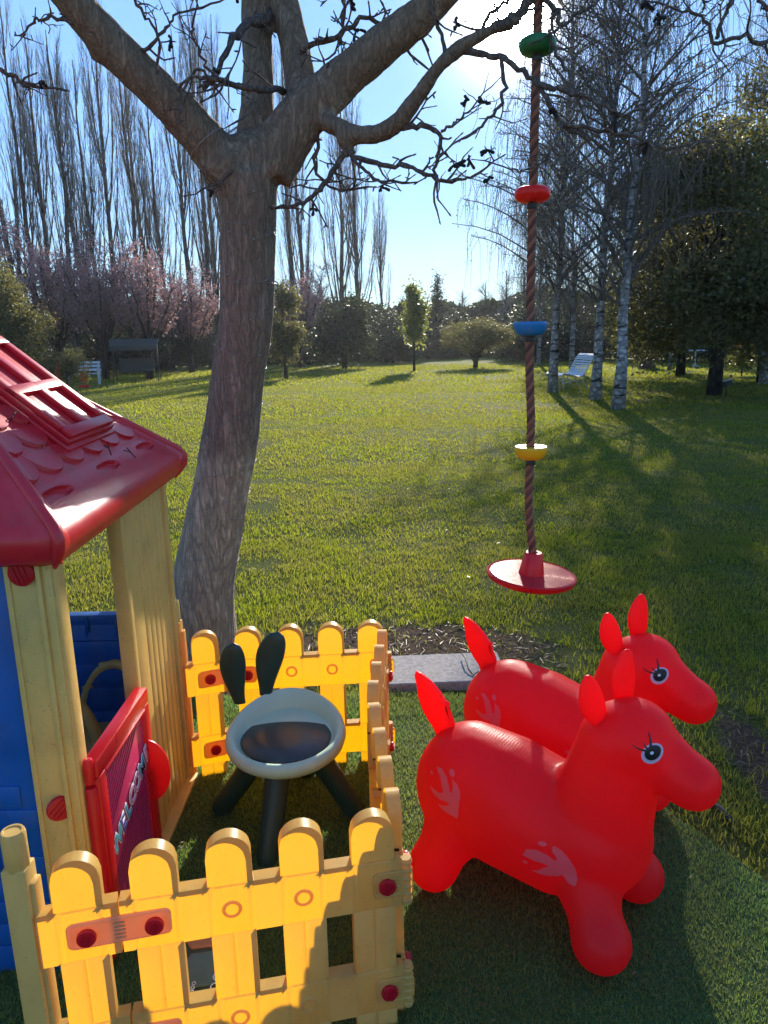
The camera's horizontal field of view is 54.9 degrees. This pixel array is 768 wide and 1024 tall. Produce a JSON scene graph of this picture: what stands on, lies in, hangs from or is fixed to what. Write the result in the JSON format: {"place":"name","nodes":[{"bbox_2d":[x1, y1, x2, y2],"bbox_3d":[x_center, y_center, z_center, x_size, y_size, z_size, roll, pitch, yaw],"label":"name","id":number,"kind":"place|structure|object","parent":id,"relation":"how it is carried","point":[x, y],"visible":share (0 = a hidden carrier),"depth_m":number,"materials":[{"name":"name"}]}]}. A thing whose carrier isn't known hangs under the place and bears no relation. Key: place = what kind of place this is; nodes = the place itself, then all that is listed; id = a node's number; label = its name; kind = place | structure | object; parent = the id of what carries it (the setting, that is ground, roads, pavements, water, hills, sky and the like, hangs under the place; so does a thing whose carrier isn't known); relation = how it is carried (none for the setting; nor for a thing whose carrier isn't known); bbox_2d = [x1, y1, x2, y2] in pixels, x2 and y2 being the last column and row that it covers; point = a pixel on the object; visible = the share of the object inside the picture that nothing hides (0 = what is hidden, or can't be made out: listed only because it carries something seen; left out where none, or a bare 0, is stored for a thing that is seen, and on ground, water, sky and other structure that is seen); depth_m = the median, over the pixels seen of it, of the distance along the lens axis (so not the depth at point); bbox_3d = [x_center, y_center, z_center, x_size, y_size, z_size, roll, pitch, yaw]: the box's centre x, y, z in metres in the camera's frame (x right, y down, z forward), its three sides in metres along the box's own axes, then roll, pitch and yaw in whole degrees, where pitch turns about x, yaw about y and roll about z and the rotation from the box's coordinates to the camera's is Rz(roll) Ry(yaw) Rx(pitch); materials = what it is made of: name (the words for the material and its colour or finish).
{"place":"outdoors","nodes":[
{"label":"outdoors","id":0,"kind":"place"},
{"bbox_2d":[0,0,767,307],"label":"sky","id":1,"kind":"structure","parent":0,"point":[417,244],"materials":[{"name":"blue"}]},
{"bbox_2d":[54,351,767,880],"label":"lawn","id":2,"kind":"structure","parent":0,"point":[747,731],"depth_m":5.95,"materials":[{"name":"green plant"}]},
{"bbox_2d":[0,178,9,331],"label":"poplar","id":3,"kind":"object","parent":2,"relation":"on","point":[2,220],"visible":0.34,"depth_m":32.23,"materials":[{"name":"brown plant"}]},
{"bbox_2d":[0,95,28,348],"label":"poplar","id":4,"kind":"object","parent":2,"relation":"on","point":[15,182],"visible":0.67,"depth_m":33.74,"materials":[{"name":"brown plant"}]},
{"bbox_2d":[0,205,46,316],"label":"blossom tree","id":5,"kind":"object","parent":2,"relation":"on","point":[30,270],"visible":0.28,"depth_m":29.54,"materials":[{"name":"pink plant"}]},
{"bbox_2d":[0,0,53,363],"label":"poplar","id":6,"kind":"object","parent":2,"relation":"on","point":[25,171],"visible":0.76,"depth_m":33.91,"materials":[{"name":"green plant"}]},
{"bbox_2d":[0,254,60,376],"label":"bush","id":7,"kind":"object","parent":2,"relation":"on","point":[13,331],"visible":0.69,"depth_m":22.84,"materials":[{"name":"green plant"}]},
{"bbox_2d":[6,2,63,328],"bbox_3d":[-17.288,-15.693,37.208,1.996,17.378,2.602,-12,17,-39],"label":"poplar","id":8,"kind":"object","parent":2,"relation":"on","point":[40,189],"visible":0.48,"depth_m":36.54,"materials":[{"name":"brown plant"}]},
{"bbox_2d":[0,214,97,378],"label":"blossom tree","id":9,"kind":"object","parent":2,"relation":"on","point":[59,343],"visible":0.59,"depth_m":32.94,"materials":[{"name":"pink plant"}]},
{"bbox_2d":[24,323,90,373],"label":"hedge tree","id":10,"kind":"object","parent":2,"relation":"on","point":[67,346],"visible":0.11,"depth_m":38.59,"materials":[{"name":"green plant"}]},
{"bbox_2d":[33,23,89,371],"bbox_3d":[-15.848,-15.172,36.585,2.423,16.588,2.373,-9,15,-29],"label":"poplar","id":11,"kind":"object","parent":2,"relation":"on","point":[67,199],"visible":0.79,"depth_m":36.08,"materials":[{"name":"brown plant"}]},
{"bbox_2d":[36,41,94,371],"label":"poplar","id":12,"kind":"object","parent":2,"relation":"on","point":[64,158],"visible":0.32,"depth_m":40.31,"materials":[{"name":"brown plant"}]},
{"bbox_2d":[49,344,93,387],"bbox_3d":[-10.406,-4.752,24.454,1.476,1.567,1.238,5,15,26],"label":"round shrub","id":13,"kind":"object","parent":2,"relation":"on","point":[73,365],"visible":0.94,"depth_m":24.38,"materials":[{"name":"green plant"}]},
{"bbox_2d":[45,307,114,371],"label":"hedge tree","id":14,"kind":"object","parent":2,"relation":"on","point":[83,339],"visible":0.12,"depth_m":41.49,"materials":[{"name":"green plant"}]},
{"bbox_2d":[64,361,100,384],"bbox_3d":[-11.770,-5.420,28.899,1.300,0.905,0.612,-5,14,-15],"label":"garden bench","id":15,"kind":"object","parent":2,"relation":"on","point":[98,370],"visible":0.48,"depth_m":29.15,"materials":[{"name":"white paint"}]},
{"bbox_2d":[78,372,89,387],"bbox_3d":[-11.061,-4.860,27.201,0.340,0.556,0.260,-3,13,-8],"label":"red board","id":16,"kind":"object","parent":2,"relation":"on","point":[86,386],"visible":0.66,"depth_m":27.15,"materials":[{"name":"plastic"}]},
{"bbox_2d":[55,52,117,358],"bbox_3d":[-15.197,-15.285,38.251,2.446,16.028,2.560,-6,14,-19],"label":"poplar","id":17,"kind":"object","parent":2,"relation":"on","point":[91,175],"visible":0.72,"depth_m":37.95,"materials":[{"name":"brown plant"}]},
{"bbox_2d":[34,228,146,379],"bbox_3d":[-12.440,-9.052,32.134,4.350,6.550,4.596,6,15,29],"label":"blossom tree","id":18,"kind":"object","parent":2,"relation":"on","point":[98,327],"visible":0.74,"depth_m":31.69,"materials":[{"name":"pink plant"}]},
{"bbox_2d":[75,0,127,337],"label":"poplar","id":19,"kind":"object","parent":2,"relation":"on","point":[99,119],"visible":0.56,"depth_m":39.17,"materials":[{"name":"brown plant"}]},
{"bbox_2d":[101,70,153,338],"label":"poplar","id":20,"kind":"object","parent":2,"relation":"on","point":[125,125],"visible":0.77,"depth_m":39.11,"materials":[{"name":"brown plant"}]},
{"bbox_2d":[84,317,173,371],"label":"hedge tree","id":21,"kind":"object","parent":2,"relation":"on","point":[127,354],"visible":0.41,"depth_m":40.57,"materials":[{"name":"green plant"}]},
{"bbox_2d":[109,77,156,334],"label":"poplar","id":22,"kind":"object","parent":2,"relation":"on","point":[144,247],"visible":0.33,"depth_m":43.40,"materials":[{"name":"brown plant"}]},
{"bbox_2d":[109,338,160,381],"bbox_3d":[-10.343,-6.320,30.816,1.998,1.746,1.322,-4,13,-12],"label":"canopy swing","id":23,"kind":"object","parent":2,"relation":"on","point":[138,365],"visible":0.92,"depth_m":30.61,"materials":[{"name":"fabric"}]},
{"bbox_2d":[80,236,197,379],"bbox_3d":[-10.421,-8.853,31.789,4.897,6.238,4.797,-1,13,-1],"label":"blossom tree","id":24,"kind":"object","parent":2,"relation":"on","point":[143,316],"visible":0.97,"depth_m":31.38,"materials":[{"name":"pink plant"}]},
{"bbox_2d":[132,96,185,370],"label":"poplar","id":25,"kind":"object","parent":2,"relation":"on","point":[156,217],"visible":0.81,"depth_m":41.06,"materials":[{"name":"brown plant"}]},
{"bbox_2d":[155,19,206,368],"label":"poplar","id":26,"kind":"object","parent":2,"relation":"on","point":[180,178],"visible":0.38,"depth_m":42.65,"materials":[{"name":"brown plant"}]},
{"bbox_2d":[151,311,213,369],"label":"hedge tree","id":27,"kind":"object","parent":2,"relation":"on","point":[179,354],"visible":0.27,"depth_m":43.76,"materials":[{"name":"green plant"}]},
{"bbox_2d":[150,264,219,371],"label":"blossom tree","id":28,"kind":"object","parent":2,"relation":"on","point":[187,324],"visible":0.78,"depth_m":38.42,"materials":[{"name":"pink plant"}]},
{"bbox_2d":[170,0,219,369],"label":"poplar","id":29,"kind":"object","parent":2,"relation":"on","point":[202,184],"visible":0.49,"depth_m":41.18,"materials":[{"name":"brown plant"}]},
{"bbox_2d":[178,306,216,366],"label":"hedge tree","id":30,"kind":"object","parent":2,"relation":"on","point":[204,362],"visible":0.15,"depth_m":47.37,"materials":[{"name":"green plant"}]},
{"bbox_2d":[184,21,223,334],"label":"poplar","id":31,"kind":"object","parent":2,"relation":"on","point":[216,316],"visible":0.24,"depth_m":45.05,"materials":[{"name":"brown plant"}]},
{"bbox_2d":[196,4,235,231],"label":"poplar","id":32,"kind":"object","parent":2,"relation":"on","point":[211,66],"visible":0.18,"depth_m":44.79,"materials":[{"name":"brown plant"}]},
{"bbox_2d":[267,341,287,363],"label":"hedge tree","id":33,"kind":"object","parent":2,"relation":"on","point":[270,359],"visible":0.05,"depth_m":49.82,"materials":[{"name":"green plant"}]},
{"bbox_2d":[268,276,315,378],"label":"magnolia tree","id":34,"kind":"object","parent":2,"relation":"on","point":[284,343],"visible":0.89,"depth_m":29.84,"materials":[{"name":"green plant"}]},
{"bbox_2d":[272,38,314,365],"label":"poplar","id":35,"kind":"object","parent":2,"relation":"on","point":[291,273],"visible":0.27,"depth_m":44.17,"materials":[{"name":"brown plant"}]},
{"bbox_2d":[276,47,319,364],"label":"poplar","id":36,"kind":"object","parent":2,"relation":"on","point":[299,230],"visible":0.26,"depth_m":47.23,"materials":[{"name":"brown plant"}]},
{"bbox_2d":[274,259,335,367],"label":"blossom tree","id":37,"kind":"object","parent":2,"relation":"on","point":[305,317],"visible":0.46,"depth_m":41.96,"materials":[{"name":"pink plant"}]},
{"bbox_2d":[302,308,338,363],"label":"hedge tree","id":38,"kind":"object","parent":2,"relation":"on","point":[307,358],"visible":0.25,"depth_m":47.92,"materials":[{"name":"green plant"}]},
{"bbox_2d":[314,268,332,309],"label":"bare tree","id":39,"kind":"object","parent":2,"relation":"on","point":[318,276],"visible":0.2,"depth_m":57.36,"materials":[{"name":"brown plant"}]},
{"bbox_2d":[312,285,337,360],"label":"hedge tree","id":40,"kind":"object","parent":2,"relation":"on","point":[327,304],"visible":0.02,"depth_m":53.31,"materials":[{"name":"green plant"}]},
{"bbox_2d":[315,104,358,309],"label":"poplar","id":41,"kind":"object","parent":2,"relation":"on","point":[341,275],"visible":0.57,"depth_m":50.14,"materials":[{"name":"brown plant"}]},
{"bbox_2d":[300,287,381,368],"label":"evergreen tree","id":42,"kind":"object","parent":2,"relation":"on","point":[343,331],"visible":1,"depth_m":39.20,"materials":[{"name":"green plant"}]},
{"bbox_2d":[5,286,690,358],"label":"distant wood","id":43,"kind":"object","parent":2,"relation":"on","point":[492,304],"visible":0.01,"depth_m":61.17,"materials":[{"name":"green plant"}]},
{"bbox_2d":[335,98,379,362],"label":"poplar","id":44,"kind":"object","parent":2,"relation":"on","point":[353,217],"visible":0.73,"depth_m":49.07,"materials":[{"name":"brown plant"}]},
{"bbox_2d":[340,302,401,360],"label":"hedge tree","id":45,"kind":"object","parent":2,"relation":"on","point":[373,314],"visible":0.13,"depth_m":52.17,"materials":[{"name":"green plant"}]},
{"bbox_2d":[372,191,392,329],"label":"poplar","id":46,"kind":"object","parent":2,"relation":"on","point":[380,254],"visible":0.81,"depth_m":56.85,"materials":[{"name":"brown plant"}]},
{"bbox_2d":[0,0,767,661],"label":"walnut tree","id":47,"kind":"object","parent":2,"relation":"on","point":[266,146],"visible":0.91,"depth_m":2.78,"materials":[{"name":"brown plant"}]},
{"bbox_2d":[174,99,277,655],"bbox_3d":[-0.722,-0.466,3.156,0.673,2.379,0.359,3,14,19],"label":"tree trunk","id":48,"kind":"object","parent":47,"relation":"attached to","point":[235,122],"visible":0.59,"depth_m":2.94,"materials":[{"name":"wood"}]},
{"bbox_2d":[487,0,576,594],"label":"rope swing","id":49,"kind":"object","parent":47,"relation":"hanging from","point":[531,572],"visible":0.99,"depth_m":2.75,"materials":[{"name":"red plastic"}]},
{"bbox_2d":[0,689,767,1023],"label":"artificial turf","id":50,"kind":"structure","parent":2,"relation":"on","point":[538,950],"depth_m":1.87,"materials":[{"name":"green plastic"}]},
{"bbox_2d":[0,336,197,974],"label":"playhouse","id":51,"kind":"object","parent":50,"relation":"on","point":[122,789],"visible":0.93,"depth_m":1.80,"materials":[{"name":"red plastic"}]},
{"bbox_2d":[80,698,101,745],"bbox_3d":[-1.004,0.785,2.213,0.302,0.451,0.274,-4,13,-12],"label":"toy chair","id":52,"kind":"object","parent":51,"relation":"on","point":[90,722],"visible":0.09,"depth_m":2.30,"materials":[{"name":"beige plastic"}]},
{"bbox_2d":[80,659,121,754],"bbox_3d":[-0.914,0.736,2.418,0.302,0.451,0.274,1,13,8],"label":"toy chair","id":53,"kind":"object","parent":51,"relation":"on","point":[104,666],"visible":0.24,"depth_m":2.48,"materials":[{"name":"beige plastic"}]},
{"bbox_2d":[82,687,170,958],"bbox_3d":[-0.647,0.785,1.932,0.090,0.540,0.398,-1,13,0],"label":"door","id":54,"kind":"structure","parent":51,"relation":"in","point":[126,772],"depth_m":1.89,"materials":[{"name":"red plastic"}]},
{"bbox_2d":[186,937,215,991],"bbox_3d":[-0.428,1.076,1.784,0.160,0.087,0.334,-3,13,-8],"label":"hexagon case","id":55,"kind":"object","parent":50,"relation":"on","point":[200,962],"visible":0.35,"depth_m":1.74,"materials":[{"name":"grey plastic"}]},
{"bbox_2d":[0,599,414,1023],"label":"picket fence","id":56,"kind":"object","parent":50,"relation":"on","point":[82,929],"visible":0.91,"depth_m":1.53,"materials":[{"name":"yellow plastic"}]},
{"bbox_2d":[211,632,364,866],"bbox_3d":[-0.334,0.699,2.360,0.396,0.580,0.442,-11,16,-36],"label":"bunny stool","id":57,"kind":"object","parent":50,"relation":"on","point":[277,740],"visible":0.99,"depth_m":2.35,"materials":[{"name":"grey plastic"}]},
{"bbox_2d":[410,649,721,976],"bbox_3d":[0.429,0.688,1.928,0.822,0.742,0.419,8,16,34],"label":"inflatable horse","id":58,"kind":"object","parent":50,"relation":"on","point":[573,831],"visible":1,"depth_m":1.79},
{"bbox_2d":[463,594,716,811],"bbox_3d":[0.598,0.594,2.317,0.822,0.742,0.419,9,17,37],"label":"inflatable horse","id":59,"kind":"object","parent":50,"relation":"on","point":[537,704],"visible":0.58,"depth_m":2.23},
{"bbox_2d":[364,301,430,362],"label":"hedge tree","id":60,"kind":"object","parent":2,"relation":"on","point":[393,346],"visible":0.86,"depth_m":47.78,"materials":[{"name":"green plant"}]},
{"bbox_2d":[396,274,437,370],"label":"magnolia sapling","id":61,"kind":"object","parent":2,"relation":"on","point":[417,308],"visible":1,"depth_m":34.34,"materials":[{"name":"green plant"}]},
{"bbox_2d":[410,317,456,358],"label":"hedge tree","id":62,"kind":"object","parent":2,"relation":"on","point":[436,351],"visible":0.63,"depth_m":54.02,"materials":[{"name":"green plant"}]},
{"bbox_2d":[425,269,453,342],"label":"conifer","id":63,"kind":"object","parent":2,"relation":"on","point":[438,306],"visible":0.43,"depth_m":59.45,"materials":[{"name":"green plant"}]},
{"bbox_2d":[388,652,499,692],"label":"paving slab","id":64,"kind":"structure","parent":2,"relation":"on","point":[443,671],"depth_m":3.33,"materials":[{"name":"concrete"}]},
{"bbox_2d":[461,653,478,675],"bbox_3d":[0.378,0.687,3.364,0.038,0.033,0.203,-5,14,-16],"label":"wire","id":65,"kind":"object","parent":64,"relation":"on","point":[468,666],"visible":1,"depth_m":3.32,"materials":[{"name":"rubber"}]},
{"bbox_2d":[434,306,472,357],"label":"hedge tree","id":66,"kind":"object","parent":2,"relation":"on","point":[457,317],"visible":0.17,"depth_m":57.36,"materials":[{"name":"green plant"}]},
{"bbox_2d":[455,290,472,320],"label":"bare tree","id":67,"kind":"object","parent":2,"relation":"on","point":[463,301],"visible":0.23,"depth_m":63.55,"materials":[{"name":"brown plant"}]},
{"bbox_2d":[172,444,767,1020],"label":"leaf litter","id":68,"kind":"object","parent":2,"relation":"on","point":[552,658],"visible":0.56,"depth_m":3.73,"materials":[{"name":"plant"}]},
{"bbox_2d":[435,315,516,367],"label":"round tree","id":69,"kind":"object","parent":2,"relation":"on","point":[475,339],"visible":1,"depth_m":36.50,"materials":[{"name":"green plant"}]},
{"bbox_2d":[471,279,491,355],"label":"bare tree","id":70,"kind":"object","parent":2,"relation":"on","point":[480,291],"visible":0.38,"depth_m":61.46,"materials":[{"name":"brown plant"}]},
{"bbox_2d":[478,309,515,356],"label":"hedge tree","id":71,"kind":"object","parent":2,"relation":"on","point":[503,319],"visible":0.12,"depth_m":55.97,"materials":[{"name":"green plant"}]},
{"bbox_2d":[489,268,519,322],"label":"bare tree","id":72,"kind":"object","parent":2,"relation":"on","point":[506,297],"visible":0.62,"depth_m":57.59,"materials":[{"name":"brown plant"}]},
{"bbox_2d":[487,300,537,359],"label":"hedge tree","id":73,"kind":"object","parent":2,"relation":"on","point":[501,353],"visible":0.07,"depth_m":48.25,"materials":[{"name":"green plant"}]},
{"bbox_2d":[260,620,767,802],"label":"dry straw","id":74,"kind":"object","parent":2,"relation":"on","point":[531,642],"visible":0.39,"depth_m":3.65,"materials":[{"name":"plant"}]},
{"bbox_2d":[502,262,545,318],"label":"bare tree","id":75,"kind":"object","parent":2,"relation":"on","point":[522,285],"visible":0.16,"depth_m":53.69,"materials":[{"name":"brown plant"}]},
{"bbox_2d":[496,297,590,361],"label":"hedge tree","id":76,"kind":"object","parent":2,"relation":"on","point":[519,344],"visible":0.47,"depth_m":43.93,"materials":[{"name":"green plant"}]},
{"bbox_2d":[497,155,593,365],"bbox_3d":[8.306,-12.791,37.376,4.483,10.595,5.257,-4,13,-10],"label":"birch","id":77,"kind":"object","parent":2,"relation":"on","point":[540,318],"visible":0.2,"depth_m":37.86,"materials":[{"name":"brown plant"}]},
{"bbox_2d":[543,287,593,358],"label":"hedge tree","id":78,"kind":"object","parent":2,"relation":"on","point":[577,327],"visible":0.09,"depth_m":47.78,"materials":[{"name":"green plant"}]},
{"bbox_2d":[546,353,593,388],"bbox_3d":[5.476,-4.133,21.678,1.074,0.994,1.350,-3,13,-6],"label":"garden lounger","id":79,"kind":"object","parent":2,"relation":"on","point":[580,372],"visible":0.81,"depth_m":21.52,"materials":[{"name":"white paint"}]},
{"bbox_2d":[518,85,623,368],"bbox_3d":[8.170,-11.835,31.294,5.059,11.507,5.916,-5,14,-14],"label":"birch","id":80,"kind":"object","parent":2,"relation":"on","point":[572,350],"visible":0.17,"depth_m":31.79,"materials":[{"name":"grey plant"}]},
{"bbox_2d":[450,0,693,392],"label":"birch","id":81,"kind":"object","parent":2,"relation":"on","point":[552,385],"visible":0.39,"depth_m":18.81,"materials":[{"name":"grey plant"}]},
{"bbox_2d":[567,285,617,358],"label":"hedge tree","id":82,"kind":"object","parent":2,"relation":"on","point":[589,346],"visible":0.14,"depth_m":47.06,"materials":[{"name":"green plant"}]},
{"bbox_2d":[452,0,746,399],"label":"birch","id":83,"kind":"object","parent":2,"relation":"on","point":[596,385],"visible":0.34,"depth_m":16.04,"materials":[{"name":"grey plant"}]},
{"bbox_2d":[590,308,637,359],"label":"hedge tree","id":84,"kind":"object","parent":2,"relation":"on","point":[608,346],"visible":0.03,"depth_m":44.73,"materials":[{"name":"green plant"}]},
{"bbox_2d":[491,0,767,409],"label":"birch","id":85,"kind":"object","parent":2,"relation":"on","point":[627,240],"visible":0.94,"depth_m":14.03,"materials":[{"name":"grey plant"}]},
{"bbox_2d":[638,350,656,368],"bbox_3d":[11.599,-6.734,32.554,0.920,0.850,0.920,-1,13,0],"label":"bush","id":86,"kind":"object","parent":2,"relation":"on","point":[643,364],"visible":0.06,"depth_m":32.31,"materials":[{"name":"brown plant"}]},
{"bbox_2d":[630,347,689,359],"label":"hedge tree","id":87,"kind":"object","parent":2,"relation":"on","point":[666,356],"depth_m":42.01,"materials":[{"name":"green plant"}]},
{"bbox_2d":[586,86,767,395],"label":"dark tree","id":88,"kind":"object","parent":2,"relation":"on","point":[726,291],"visible":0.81,"depth_m":16.15,"materials":[{"name":"green plant"}]},
{"bbox_2d":[589,97,767,375],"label":"dark tree","id":89,"kind":"object","parent":2,"relation":"on","point":[680,368],"visible":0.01,"depth_m":26.43,"materials":[{"name":"green plant"}]},
{"bbox_2d":[689,350,707,366],"bbox_3d":[14.244,-7.037,33.846,1.040,0.745,1.040,-1,13,0],"label":"garden table","id":90,"kind":"object","parent":2,"relation":"on","point":[694,365],"visible":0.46,"depth_m":33.80,"materials":[{"name":"white paint"}]},
{"bbox_2d":[660,329,738,361],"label":"hedge tree","id":91,"kind":"object","parent":2,"relation":"on","point":[706,354],"visible":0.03,"depth_m":38.30,"materials":[{"name":"green plant"}]},
{"bbox_2d":[636,0,767,383],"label":"birch","id":92,"kind":"object","parent":2,"relation":"on","point":[762,377],"visible":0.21,"depth_m":20.26,"materials":[{"name":"grey plant"}]},
{"bbox_2d":[636,34,767,381],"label":"dark tree","id":93,"kind":"object","parent":2,"relation":"on","point":[754,98],"visible":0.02,"depth_m":20.06,"materials":[{"name":"green plant"}]},
{"bbox_2d":[712,803,733,823],"bbox_3d":[1.074,0.951,2.357,0.022,0.027,0.116,-5,14,-16],"label":"wood stick","id":94,"kind":"object","parent":2,"relation":"on","point":[722,809],"visible":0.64,"depth_m":2.34,"materials":[{"name":"wood"}]},
{"bbox_2d":[721,379,731,395],"bbox_3d":[8.250,-2.993,17.772,0.250,0.418,0.174,-1,13,0],"label":"garden spotlight","id":95,"kind":"object","parent":2,"relation":"on","point":[726,383],"visible":1,"depth_m":17.72,"materials":[{"name":"metal"}]},
{"bbox_2d":[726,345,756,376],"bbox_3d":[12.416,-5.317,25.611,1.089,1.212,1.075,-13,18,-41],"label":"yellow shrub","id":96,"kind":"object","parent":2,"relation":"on","point":[738,360],"visible":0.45,"depth_m":25.54,"materials":[{"name":"green plant"}]},
{"bbox_2d":[612,242,672,369],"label":"birch","id":97,"kind":"object","parent":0,"point":[669,363],"depth_m":30.85,"materials":[{"name":"grey plant"}]}
]}

